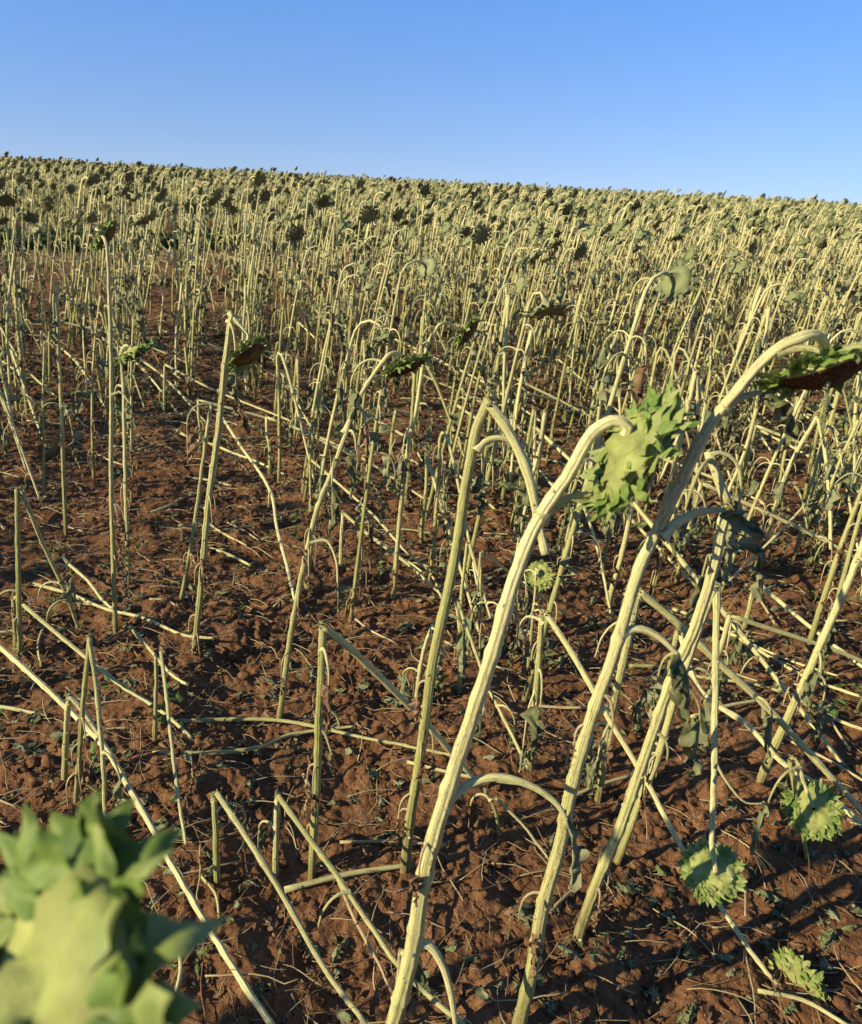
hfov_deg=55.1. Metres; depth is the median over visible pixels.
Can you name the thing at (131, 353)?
sunflower plant
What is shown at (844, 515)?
broken sunflower
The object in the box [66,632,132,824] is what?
broken sunflower
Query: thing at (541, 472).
broken sunflower
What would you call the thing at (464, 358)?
sunflower plant
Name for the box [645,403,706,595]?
sunflower plant
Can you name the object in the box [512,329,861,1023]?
sunflower plant
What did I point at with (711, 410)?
broken sunflower
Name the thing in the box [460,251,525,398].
sunflower plant
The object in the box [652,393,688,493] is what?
broken sunflower
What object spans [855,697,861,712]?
sunflower plant
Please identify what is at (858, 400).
sunflower plant
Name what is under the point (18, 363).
broken sunflower
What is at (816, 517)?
broken sunflower
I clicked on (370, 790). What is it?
straw litter
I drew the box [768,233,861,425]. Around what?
sunflower plant
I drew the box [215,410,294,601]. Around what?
broken sunflower
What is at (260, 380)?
broken sunflower
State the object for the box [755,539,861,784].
sunflower plant
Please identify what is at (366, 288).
sunflower plant
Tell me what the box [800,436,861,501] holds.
broken sunflower
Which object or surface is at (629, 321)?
sunflower plant
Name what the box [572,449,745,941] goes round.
broken sunflower
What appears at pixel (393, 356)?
broken sunflower
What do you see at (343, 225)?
sunflower plant
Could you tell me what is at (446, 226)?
sunflower plant
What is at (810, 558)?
broken sunflower
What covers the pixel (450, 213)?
sunflower plant
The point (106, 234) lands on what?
sunflower plant
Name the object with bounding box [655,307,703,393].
broken sunflower
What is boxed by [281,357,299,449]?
broken sunflower
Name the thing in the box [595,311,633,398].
broken sunflower
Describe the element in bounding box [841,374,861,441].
broken sunflower
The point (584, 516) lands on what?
broken sunflower
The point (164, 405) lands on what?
broken sunflower
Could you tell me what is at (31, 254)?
straw track
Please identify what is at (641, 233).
sunflower plant
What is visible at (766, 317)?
broken sunflower
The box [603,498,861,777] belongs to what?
broken sunflower
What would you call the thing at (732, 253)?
sunflower plant
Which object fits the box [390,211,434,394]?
sunflower plant
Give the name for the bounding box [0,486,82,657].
broken sunflower
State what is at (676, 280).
sunflower plant
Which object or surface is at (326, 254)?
sunflower plant
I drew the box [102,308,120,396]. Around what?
broken sunflower
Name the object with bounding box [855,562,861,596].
broken sunflower
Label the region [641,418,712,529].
broken sunflower
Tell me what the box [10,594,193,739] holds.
broken sunflower
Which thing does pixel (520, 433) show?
broken sunflower
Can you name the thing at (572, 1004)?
soil clods
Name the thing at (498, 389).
broken sunflower
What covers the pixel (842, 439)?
broken sunflower
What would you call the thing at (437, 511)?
broken sunflower
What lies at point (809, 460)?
broken sunflower
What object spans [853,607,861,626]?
sunflower plant
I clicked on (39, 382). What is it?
broken sunflower
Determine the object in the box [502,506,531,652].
sunflower plant
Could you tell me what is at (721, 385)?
broken sunflower
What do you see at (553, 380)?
broken sunflower
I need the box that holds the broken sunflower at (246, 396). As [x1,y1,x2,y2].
[238,287,255,403]
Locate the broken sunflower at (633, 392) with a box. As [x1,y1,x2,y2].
[624,343,648,416]
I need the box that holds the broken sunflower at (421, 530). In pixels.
[416,452,490,657]
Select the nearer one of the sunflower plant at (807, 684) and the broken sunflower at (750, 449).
the sunflower plant at (807, 684)
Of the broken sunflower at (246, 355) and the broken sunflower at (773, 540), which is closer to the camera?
the broken sunflower at (246, 355)
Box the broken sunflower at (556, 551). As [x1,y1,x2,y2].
[553,447,590,559]
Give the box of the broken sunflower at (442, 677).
[435,598,529,769]
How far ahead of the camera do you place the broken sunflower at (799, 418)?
5.78 m
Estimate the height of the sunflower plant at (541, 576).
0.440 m
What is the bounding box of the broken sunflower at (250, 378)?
[184,335,318,391]
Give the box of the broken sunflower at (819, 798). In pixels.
[750,753,845,859]
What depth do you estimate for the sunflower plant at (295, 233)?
4.97 m
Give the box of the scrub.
[0,226,525,253]
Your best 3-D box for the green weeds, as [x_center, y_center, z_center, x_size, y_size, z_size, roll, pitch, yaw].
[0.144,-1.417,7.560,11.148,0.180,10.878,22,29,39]
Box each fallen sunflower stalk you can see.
[32,582,215,639]
[60,554,111,608]
[127,625,189,686]
[149,725,355,755]
[174,427,285,474]
[178,717,450,756]
[336,880,392,995]
[628,663,781,692]
[669,605,861,697]
[739,637,838,676]
[774,683,861,730]
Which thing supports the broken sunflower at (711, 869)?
on the ground
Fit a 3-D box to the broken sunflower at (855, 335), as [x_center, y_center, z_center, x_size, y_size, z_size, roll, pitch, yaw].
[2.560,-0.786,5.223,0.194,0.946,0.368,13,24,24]
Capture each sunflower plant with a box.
[0,192,33,388]
[0,784,230,1023]
[9,222,46,391]
[33,216,82,382]
[36,282,88,534]
[36,340,69,493]
[74,296,113,479]
[91,217,149,633]
[99,273,129,424]
[101,179,134,373]
[113,338,154,584]
[120,315,138,502]
[179,191,221,402]
[179,403,212,599]
[228,172,266,316]
[240,211,290,388]
[270,223,305,418]
[276,351,435,726]
[280,245,333,415]
[301,256,372,502]
[301,274,379,493]
[304,319,400,597]
[307,218,351,391]
[319,228,363,367]
[320,175,356,386]
[320,243,367,398]
[336,235,390,392]
[342,205,377,411]
[342,252,439,621]
[347,263,399,418]
[350,252,418,445]
[352,431,388,598]
[354,314,392,428]
[356,224,418,422]
[370,208,405,373]
[379,313,485,599]
[386,374,701,1023]
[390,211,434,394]
[392,622,443,707]
[394,948,429,989]
[407,205,458,422]
[410,219,452,430]
[414,234,471,395]
[420,217,540,518]
[423,273,526,563]
[441,231,515,436]
[445,224,491,449]
[453,291,572,610]
[458,247,544,468]
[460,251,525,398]
[462,278,497,391]
[487,248,555,420]
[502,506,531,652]
[507,559,559,671]
[510,238,564,388]
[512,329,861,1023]
[516,243,587,435]
[521,257,700,703]
[522,219,589,389]
[532,224,598,399]
[540,223,599,402]
[545,218,628,463]
[561,226,645,436]
[561,243,616,420]
[576,234,629,387]
[584,226,653,432]
[591,277,658,423]
[600,488,646,568]
[613,244,698,429]
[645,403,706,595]
[654,258,751,487]
[661,246,742,390]
[682,283,804,510]
[721,328,861,596]
[724,412,750,453]
[737,396,755,438]
[752,227,859,417]
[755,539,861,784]
[765,341,808,530]
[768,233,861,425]
[769,272,861,496]
[779,232,861,450]
[796,397,861,539]
[797,290,861,466]
[804,457,861,650]
[805,426,861,573]
[807,302,861,439]
[817,420,861,680]
[834,376,861,483]
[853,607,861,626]
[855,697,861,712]
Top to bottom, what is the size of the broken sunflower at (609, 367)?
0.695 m
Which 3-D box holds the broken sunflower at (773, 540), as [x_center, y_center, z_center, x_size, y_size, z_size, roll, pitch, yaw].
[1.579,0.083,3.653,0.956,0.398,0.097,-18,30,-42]
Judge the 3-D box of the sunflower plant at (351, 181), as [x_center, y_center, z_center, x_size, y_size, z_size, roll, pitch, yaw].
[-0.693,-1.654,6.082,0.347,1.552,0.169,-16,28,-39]
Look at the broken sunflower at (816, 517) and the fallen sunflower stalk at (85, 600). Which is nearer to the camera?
the fallen sunflower stalk at (85, 600)
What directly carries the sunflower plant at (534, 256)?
on the ground
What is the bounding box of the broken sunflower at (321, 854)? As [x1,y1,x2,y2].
[257,788,465,1023]
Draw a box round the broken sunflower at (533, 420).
[510,405,539,527]
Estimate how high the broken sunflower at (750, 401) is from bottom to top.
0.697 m
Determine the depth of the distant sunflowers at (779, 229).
8.70 m
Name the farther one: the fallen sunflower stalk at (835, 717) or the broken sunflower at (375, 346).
the broken sunflower at (375, 346)
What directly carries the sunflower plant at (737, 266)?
on the ground
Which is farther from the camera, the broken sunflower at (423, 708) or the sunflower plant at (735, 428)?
the sunflower plant at (735, 428)
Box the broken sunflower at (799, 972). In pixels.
[515,610,830,1003]
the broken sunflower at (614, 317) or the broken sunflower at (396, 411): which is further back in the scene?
the broken sunflower at (614, 317)
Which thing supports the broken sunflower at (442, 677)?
on the ground
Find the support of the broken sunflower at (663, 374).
on the ground
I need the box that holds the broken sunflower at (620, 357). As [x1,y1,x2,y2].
[607,322,633,415]
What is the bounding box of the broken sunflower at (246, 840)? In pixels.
[209,789,367,1023]
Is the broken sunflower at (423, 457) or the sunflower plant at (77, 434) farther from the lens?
the broken sunflower at (423, 457)
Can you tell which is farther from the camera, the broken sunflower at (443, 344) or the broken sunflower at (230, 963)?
the broken sunflower at (443, 344)
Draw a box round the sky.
[0,0,861,203]
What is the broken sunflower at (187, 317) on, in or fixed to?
on the ground
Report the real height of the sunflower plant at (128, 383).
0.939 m
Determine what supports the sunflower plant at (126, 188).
on the ground
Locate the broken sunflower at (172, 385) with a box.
[105,338,205,422]
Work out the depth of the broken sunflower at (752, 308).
5.43 m
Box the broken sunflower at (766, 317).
[715,302,771,461]
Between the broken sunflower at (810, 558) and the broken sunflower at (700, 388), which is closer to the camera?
the broken sunflower at (810, 558)
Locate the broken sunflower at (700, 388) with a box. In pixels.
[657,347,733,485]
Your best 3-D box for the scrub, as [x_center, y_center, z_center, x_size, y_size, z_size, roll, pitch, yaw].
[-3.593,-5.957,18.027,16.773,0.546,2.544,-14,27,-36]
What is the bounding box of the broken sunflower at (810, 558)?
[671,480,854,584]
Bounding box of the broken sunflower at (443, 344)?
[417,313,471,406]
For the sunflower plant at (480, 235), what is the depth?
4.50 m
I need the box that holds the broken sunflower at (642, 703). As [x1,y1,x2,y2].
[631,627,861,826]
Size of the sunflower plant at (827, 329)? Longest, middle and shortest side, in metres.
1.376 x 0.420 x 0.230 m
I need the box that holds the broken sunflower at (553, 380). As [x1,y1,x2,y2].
[545,357,625,417]
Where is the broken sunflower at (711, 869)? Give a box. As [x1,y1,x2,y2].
[614,581,769,907]
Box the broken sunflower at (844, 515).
[808,341,861,522]
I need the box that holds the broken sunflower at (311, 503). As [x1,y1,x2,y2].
[307,459,441,597]
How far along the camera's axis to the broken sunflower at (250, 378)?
6.07 m
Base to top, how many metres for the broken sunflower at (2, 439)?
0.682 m
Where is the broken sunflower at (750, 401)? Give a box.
[744,329,768,417]
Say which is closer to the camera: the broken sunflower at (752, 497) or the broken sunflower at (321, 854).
the broken sunflower at (321, 854)
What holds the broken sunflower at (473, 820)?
on the ground
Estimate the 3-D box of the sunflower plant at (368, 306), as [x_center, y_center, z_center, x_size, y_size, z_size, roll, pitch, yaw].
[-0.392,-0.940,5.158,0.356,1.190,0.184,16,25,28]
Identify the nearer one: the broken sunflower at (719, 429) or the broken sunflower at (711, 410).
the broken sunflower at (711, 410)
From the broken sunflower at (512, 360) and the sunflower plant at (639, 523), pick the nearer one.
the sunflower plant at (639, 523)
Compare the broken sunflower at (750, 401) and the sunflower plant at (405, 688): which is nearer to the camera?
the sunflower plant at (405, 688)
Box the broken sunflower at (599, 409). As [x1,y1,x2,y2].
[585,341,621,467]
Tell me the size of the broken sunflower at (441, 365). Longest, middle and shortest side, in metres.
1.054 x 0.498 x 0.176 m
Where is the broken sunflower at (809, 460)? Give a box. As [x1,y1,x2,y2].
[803,386,861,503]
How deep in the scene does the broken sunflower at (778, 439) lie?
4.56 m
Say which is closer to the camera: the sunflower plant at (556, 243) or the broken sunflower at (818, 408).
the broken sunflower at (818, 408)
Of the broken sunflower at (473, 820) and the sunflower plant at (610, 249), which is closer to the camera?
the broken sunflower at (473, 820)
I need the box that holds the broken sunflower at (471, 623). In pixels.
[459,540,510,657]
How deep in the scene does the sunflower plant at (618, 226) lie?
4.54 m
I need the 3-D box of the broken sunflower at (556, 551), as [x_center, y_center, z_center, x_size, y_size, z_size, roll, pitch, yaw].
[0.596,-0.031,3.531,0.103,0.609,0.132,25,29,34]
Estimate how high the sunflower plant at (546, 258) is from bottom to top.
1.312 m
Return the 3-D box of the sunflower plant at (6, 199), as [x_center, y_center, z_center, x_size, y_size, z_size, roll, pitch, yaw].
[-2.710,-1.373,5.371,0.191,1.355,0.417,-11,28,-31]
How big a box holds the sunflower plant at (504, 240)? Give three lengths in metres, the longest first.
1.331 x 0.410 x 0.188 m
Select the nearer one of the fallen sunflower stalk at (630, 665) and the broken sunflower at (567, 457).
the fallen sunflower stalk at (630, 665)
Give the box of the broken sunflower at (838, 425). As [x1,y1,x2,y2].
[692,353,848,430]
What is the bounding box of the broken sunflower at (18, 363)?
[3,307,30,401]
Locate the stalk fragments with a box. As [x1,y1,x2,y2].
[0,326,861,1023]
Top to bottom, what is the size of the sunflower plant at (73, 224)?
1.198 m
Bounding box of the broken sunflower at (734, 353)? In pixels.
[695,329,762,449]
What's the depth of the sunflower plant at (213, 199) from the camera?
5.54 m
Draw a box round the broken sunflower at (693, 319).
[643,288,703,410]
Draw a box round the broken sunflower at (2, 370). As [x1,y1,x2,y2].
[0,358,13,446]
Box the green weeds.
[0,296,861,975]
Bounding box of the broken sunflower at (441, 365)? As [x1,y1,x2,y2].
[400,332,485,389]
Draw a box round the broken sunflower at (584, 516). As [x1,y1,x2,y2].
[553,502,612,617]
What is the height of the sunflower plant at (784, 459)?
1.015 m
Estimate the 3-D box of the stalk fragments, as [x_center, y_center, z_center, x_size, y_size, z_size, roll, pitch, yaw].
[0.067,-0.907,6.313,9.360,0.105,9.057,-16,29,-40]
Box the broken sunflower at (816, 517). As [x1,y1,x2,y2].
[754,410,831,569]
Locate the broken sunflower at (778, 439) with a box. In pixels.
[744,425,858,491]
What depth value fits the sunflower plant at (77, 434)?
3.44 m
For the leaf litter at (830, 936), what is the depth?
2.51 m
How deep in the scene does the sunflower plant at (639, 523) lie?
3.55 m
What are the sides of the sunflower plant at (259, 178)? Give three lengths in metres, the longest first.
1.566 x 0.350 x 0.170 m
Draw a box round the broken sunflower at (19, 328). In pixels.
[0,251,29,414]
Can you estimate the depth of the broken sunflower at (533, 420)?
3.77 m
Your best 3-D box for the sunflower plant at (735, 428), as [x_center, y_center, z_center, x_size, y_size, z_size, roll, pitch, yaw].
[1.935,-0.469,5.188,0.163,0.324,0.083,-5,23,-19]
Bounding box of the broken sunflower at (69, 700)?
[61,690,107,784]
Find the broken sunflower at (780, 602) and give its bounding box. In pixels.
[742,585,861,667]
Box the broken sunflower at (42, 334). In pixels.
[39,330,104,407]
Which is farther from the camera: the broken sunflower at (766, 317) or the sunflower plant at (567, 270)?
the sunflower plant at (567, 270)
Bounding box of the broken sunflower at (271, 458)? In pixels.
[262,415,427,501]
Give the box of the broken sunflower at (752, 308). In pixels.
[712,285,763,416]
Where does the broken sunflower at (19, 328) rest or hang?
on the ground
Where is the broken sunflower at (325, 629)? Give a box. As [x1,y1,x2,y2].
[303,620,481,879]
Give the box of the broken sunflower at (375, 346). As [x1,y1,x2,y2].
[366,305,380,376]
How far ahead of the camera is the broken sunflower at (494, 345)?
5.61 m
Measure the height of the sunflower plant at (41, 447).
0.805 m
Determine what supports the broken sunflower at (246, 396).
on the ground
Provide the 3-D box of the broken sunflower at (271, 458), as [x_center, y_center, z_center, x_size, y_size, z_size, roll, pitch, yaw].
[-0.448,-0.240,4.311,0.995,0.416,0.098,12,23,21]
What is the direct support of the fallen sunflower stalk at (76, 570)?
on the ground
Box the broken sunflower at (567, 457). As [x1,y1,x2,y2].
[514,426,715,586]
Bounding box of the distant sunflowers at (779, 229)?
[0,151,861,412]
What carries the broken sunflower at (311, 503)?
on the ground
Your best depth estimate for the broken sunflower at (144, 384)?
5.77 m
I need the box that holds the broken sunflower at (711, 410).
[695,349,738,462]
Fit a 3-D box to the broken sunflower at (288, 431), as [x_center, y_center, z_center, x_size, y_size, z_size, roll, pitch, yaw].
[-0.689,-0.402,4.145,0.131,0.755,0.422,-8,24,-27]
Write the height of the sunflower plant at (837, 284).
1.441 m
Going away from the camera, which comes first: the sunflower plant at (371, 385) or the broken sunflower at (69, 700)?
the broken sunflower at (69, 700)
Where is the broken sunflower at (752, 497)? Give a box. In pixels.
[626,458,809,536]
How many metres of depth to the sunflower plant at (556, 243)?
6.23 m
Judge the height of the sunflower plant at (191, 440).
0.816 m
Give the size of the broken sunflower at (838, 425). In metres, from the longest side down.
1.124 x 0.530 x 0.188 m
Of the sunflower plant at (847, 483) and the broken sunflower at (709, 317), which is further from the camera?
the broken sunflower at (709, 317)
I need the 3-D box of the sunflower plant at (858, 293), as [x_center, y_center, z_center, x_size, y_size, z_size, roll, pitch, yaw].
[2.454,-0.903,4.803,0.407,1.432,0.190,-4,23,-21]
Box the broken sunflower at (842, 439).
[810,419,861,480]
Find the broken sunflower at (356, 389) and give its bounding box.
[347,335,366,437]
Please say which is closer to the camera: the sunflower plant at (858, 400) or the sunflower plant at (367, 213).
the sunflower plant at (858, 400)
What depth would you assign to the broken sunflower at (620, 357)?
5.66 m
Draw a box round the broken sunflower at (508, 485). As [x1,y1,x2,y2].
[493,327,537,499]
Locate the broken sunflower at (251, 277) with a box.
[238,243,262,376]
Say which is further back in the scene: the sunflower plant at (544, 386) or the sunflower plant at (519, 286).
the sunflower plant at (544, 386)
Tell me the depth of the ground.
2.45 m
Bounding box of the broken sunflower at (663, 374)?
[646,347,705,472]
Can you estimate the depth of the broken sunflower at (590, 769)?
2.06 m
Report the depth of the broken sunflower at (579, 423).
5.23 m
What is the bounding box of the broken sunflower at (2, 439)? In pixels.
[0,388,43,506]
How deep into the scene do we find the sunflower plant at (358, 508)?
3.12 m
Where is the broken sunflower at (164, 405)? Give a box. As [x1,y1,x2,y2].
[157,363,322,435]
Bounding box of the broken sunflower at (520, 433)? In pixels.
[517,392,603,442]
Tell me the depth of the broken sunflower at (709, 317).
5.17 m
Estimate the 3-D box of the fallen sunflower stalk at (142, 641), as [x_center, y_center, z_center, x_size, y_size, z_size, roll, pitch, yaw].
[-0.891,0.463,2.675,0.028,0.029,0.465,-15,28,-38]
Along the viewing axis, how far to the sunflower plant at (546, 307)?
2.70 m
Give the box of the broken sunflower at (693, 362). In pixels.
[665,351,786,431]
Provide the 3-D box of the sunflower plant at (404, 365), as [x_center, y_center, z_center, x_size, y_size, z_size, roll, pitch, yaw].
[-0.216,0.142,2.230,0.423,1.174,0.157,-2,22,-12]
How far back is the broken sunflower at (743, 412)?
5.34 m
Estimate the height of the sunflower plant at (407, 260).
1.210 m
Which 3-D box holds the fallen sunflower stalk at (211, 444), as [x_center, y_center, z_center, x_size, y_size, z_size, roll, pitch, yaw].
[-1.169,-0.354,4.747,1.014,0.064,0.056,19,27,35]
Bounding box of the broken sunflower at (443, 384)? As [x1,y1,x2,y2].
[410,372,537,442]
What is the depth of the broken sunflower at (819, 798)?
1.93 m
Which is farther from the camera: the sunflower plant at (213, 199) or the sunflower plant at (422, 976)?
the sunflower plant at (213, 199)
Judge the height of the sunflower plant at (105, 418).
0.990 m
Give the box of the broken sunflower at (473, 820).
[467,787,548,860]
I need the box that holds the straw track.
[0,247,487,265]
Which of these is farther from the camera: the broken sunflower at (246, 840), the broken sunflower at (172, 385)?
the broken sunflower at (172, 385)
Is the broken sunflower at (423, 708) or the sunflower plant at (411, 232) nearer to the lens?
the broken sunflower at (423, 708)
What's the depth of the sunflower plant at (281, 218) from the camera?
5.92 m
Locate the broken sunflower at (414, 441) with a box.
[403,362,479,502]
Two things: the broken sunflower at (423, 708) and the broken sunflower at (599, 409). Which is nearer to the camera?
the broken sunflower at (423, 708)
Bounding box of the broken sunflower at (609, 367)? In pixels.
[605,318,634,390]
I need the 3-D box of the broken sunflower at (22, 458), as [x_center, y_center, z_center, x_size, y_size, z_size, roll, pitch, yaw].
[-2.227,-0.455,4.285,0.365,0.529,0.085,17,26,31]
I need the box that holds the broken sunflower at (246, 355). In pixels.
[188,308,271,662]
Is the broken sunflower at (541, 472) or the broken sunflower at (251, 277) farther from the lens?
the broken sunflower at (251, 277)
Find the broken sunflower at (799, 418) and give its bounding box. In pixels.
[796,381,861,428]
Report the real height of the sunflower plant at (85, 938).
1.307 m
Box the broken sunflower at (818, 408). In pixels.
[775,396,860,465]
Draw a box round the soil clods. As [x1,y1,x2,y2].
[0,326,861,1023]
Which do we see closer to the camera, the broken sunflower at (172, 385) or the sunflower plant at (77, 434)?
the sunflower plant at (77, 434)
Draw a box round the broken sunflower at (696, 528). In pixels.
[653,367,708,538]
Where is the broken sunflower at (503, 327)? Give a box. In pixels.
[482,292,517,479]
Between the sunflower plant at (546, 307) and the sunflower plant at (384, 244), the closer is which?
the sunflower plant at (546, 307)
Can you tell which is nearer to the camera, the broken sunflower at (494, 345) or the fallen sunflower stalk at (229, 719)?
the fallen sunflower stalk at (229, 719)
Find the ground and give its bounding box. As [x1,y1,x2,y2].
[0,188,861,1023]
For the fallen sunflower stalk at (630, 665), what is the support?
on the ground
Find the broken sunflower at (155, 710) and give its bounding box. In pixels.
[152,647,187,844]
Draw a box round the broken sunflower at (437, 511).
[426,431,483,612]
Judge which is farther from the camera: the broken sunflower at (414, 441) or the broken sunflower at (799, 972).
the broken sunflower at (414, 441)
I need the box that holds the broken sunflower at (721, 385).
[682,360,755,405]
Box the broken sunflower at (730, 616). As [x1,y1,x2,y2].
[700,612,861,703]
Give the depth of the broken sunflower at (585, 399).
5.55 m
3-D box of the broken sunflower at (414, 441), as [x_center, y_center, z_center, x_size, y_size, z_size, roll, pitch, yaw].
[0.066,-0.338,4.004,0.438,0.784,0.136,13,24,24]
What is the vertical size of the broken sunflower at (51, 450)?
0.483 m
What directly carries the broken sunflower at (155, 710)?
on the ground
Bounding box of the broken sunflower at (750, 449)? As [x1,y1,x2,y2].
[742,424,861,490]
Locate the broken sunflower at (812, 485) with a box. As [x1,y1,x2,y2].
[792,424,861,575]
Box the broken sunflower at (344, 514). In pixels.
[339,510,441,593]
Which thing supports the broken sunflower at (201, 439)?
on the ground
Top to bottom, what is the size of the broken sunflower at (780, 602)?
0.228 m
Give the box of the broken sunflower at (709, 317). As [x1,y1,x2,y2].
[675,305,721,438]
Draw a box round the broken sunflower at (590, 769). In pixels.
[582,586,861,815]
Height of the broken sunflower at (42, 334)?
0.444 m
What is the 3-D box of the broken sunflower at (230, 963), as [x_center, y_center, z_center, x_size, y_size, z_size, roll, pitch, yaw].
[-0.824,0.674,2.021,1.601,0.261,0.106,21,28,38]
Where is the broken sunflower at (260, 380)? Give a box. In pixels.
[256,343,319,430]
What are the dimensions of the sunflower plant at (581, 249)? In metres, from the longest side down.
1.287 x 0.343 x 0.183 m
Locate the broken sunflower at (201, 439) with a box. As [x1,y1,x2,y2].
[195,398,350,454]
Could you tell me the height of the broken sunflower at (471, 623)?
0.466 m
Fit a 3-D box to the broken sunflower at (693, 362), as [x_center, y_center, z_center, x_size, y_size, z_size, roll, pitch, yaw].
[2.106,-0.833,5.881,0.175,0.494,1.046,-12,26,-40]
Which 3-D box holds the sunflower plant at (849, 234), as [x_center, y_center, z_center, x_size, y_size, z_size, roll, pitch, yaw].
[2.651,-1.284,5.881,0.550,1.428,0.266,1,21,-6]
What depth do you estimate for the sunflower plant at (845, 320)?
5.43 m
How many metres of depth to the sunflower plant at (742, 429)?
5.46 m
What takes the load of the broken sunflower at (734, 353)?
on the ground
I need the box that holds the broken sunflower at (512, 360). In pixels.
[447,323,578,379]
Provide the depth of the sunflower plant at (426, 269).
2.75 m
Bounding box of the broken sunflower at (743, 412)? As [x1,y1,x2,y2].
[690,360,797,469]
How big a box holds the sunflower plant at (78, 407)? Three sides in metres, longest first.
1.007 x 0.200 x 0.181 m
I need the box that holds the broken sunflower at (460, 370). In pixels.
[406,349,541,421]
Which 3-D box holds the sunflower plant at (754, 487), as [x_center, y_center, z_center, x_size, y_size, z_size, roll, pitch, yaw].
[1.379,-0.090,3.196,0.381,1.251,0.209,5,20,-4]
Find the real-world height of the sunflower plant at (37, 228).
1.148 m
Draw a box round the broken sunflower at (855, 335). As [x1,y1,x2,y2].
[809,312,861,448]
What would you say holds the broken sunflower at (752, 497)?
on the ground
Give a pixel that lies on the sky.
(753, 98)
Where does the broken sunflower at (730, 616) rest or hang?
on the ground
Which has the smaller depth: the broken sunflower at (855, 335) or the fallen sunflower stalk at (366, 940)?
the fallen sunflower stalk at (366, 940)
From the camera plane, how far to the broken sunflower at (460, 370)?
5.79 m
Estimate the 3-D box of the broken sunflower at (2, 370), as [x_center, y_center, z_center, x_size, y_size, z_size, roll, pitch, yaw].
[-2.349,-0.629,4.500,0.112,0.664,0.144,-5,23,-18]
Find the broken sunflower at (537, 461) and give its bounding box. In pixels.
[507,406,549,543]
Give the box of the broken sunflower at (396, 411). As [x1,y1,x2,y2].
[383,408,501,488]
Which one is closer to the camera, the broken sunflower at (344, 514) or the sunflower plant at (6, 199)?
the broken sunflower at (344, 514)
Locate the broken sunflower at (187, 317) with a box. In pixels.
[166,282,194,398]
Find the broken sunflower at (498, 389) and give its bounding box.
[493,374,514,471]
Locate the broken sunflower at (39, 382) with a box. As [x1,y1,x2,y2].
[0,325,85,425]
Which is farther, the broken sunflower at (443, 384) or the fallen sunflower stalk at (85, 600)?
the broken sunflower at (443, 384)
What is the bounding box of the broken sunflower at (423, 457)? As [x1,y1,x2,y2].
[360,412,500,513]
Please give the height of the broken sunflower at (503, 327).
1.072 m
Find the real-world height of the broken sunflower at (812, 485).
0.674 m
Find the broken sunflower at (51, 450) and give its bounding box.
[9,348,60,459]
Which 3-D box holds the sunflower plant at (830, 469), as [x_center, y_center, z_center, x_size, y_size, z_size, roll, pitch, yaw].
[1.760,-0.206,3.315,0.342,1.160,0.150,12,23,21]
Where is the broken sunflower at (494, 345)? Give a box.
[486,279,522,414]
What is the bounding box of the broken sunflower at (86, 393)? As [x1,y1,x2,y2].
[73,276,103,407]
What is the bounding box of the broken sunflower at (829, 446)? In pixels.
[753,392,852,475]
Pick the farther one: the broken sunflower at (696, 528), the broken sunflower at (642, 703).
the broken sunflower at (696, 528)
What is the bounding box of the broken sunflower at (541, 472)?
[445,403,553,485]
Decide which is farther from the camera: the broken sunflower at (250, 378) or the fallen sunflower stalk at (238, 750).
the broken sunflower at (250, 378)
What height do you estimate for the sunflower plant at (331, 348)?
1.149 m
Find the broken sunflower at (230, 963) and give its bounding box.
[0,644,274,1023]
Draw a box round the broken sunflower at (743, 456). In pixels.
[709,404,761,528]
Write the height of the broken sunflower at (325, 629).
0.709 m
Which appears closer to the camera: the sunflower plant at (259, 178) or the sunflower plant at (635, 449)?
the sunflower plant at (635, 449)
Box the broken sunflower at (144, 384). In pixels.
[99,335,177,412]
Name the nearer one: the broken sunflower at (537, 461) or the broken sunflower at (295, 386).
the broken sunflower at (537, 461)
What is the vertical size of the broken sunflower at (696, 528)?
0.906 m
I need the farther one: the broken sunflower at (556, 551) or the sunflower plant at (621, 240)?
the sunflower plant at (621, 240)
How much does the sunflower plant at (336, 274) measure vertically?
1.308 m
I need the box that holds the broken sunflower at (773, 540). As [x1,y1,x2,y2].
[725,474,832,585]
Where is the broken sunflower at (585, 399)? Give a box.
[579,349,597,428]
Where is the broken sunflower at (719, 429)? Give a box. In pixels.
[607,349,723,437]
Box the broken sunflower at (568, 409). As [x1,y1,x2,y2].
[552,292,583,421]
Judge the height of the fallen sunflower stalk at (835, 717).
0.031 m
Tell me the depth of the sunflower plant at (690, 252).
4.92 m
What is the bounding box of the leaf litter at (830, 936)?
[0,306,861,1023]
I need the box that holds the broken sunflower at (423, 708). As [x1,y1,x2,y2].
[386,388,549,873]
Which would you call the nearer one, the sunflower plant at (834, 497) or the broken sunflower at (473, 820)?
the broken sunflower at (473, 820)
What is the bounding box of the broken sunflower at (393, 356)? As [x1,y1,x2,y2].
[390,339,501,403]
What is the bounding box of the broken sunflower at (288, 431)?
[273,352,316,491]
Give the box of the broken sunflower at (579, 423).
[500,375,613,442]
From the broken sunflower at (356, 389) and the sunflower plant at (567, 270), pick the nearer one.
the broken sunflower at (356, 389)
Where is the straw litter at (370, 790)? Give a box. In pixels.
[0,314,861,1023]
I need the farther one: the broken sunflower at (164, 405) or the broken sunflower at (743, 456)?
the broken sunflower at (164, 405)
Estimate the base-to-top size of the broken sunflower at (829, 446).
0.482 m
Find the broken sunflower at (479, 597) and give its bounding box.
[470,550,569,656]
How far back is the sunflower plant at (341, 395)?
2.95 m
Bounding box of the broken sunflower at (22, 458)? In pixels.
[0,396,27,470]
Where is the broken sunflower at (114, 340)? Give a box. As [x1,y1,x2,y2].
[104,304,145,410]
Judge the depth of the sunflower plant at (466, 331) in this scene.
2.95 m
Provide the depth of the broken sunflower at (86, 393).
5.23 m
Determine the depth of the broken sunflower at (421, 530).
3.33 m

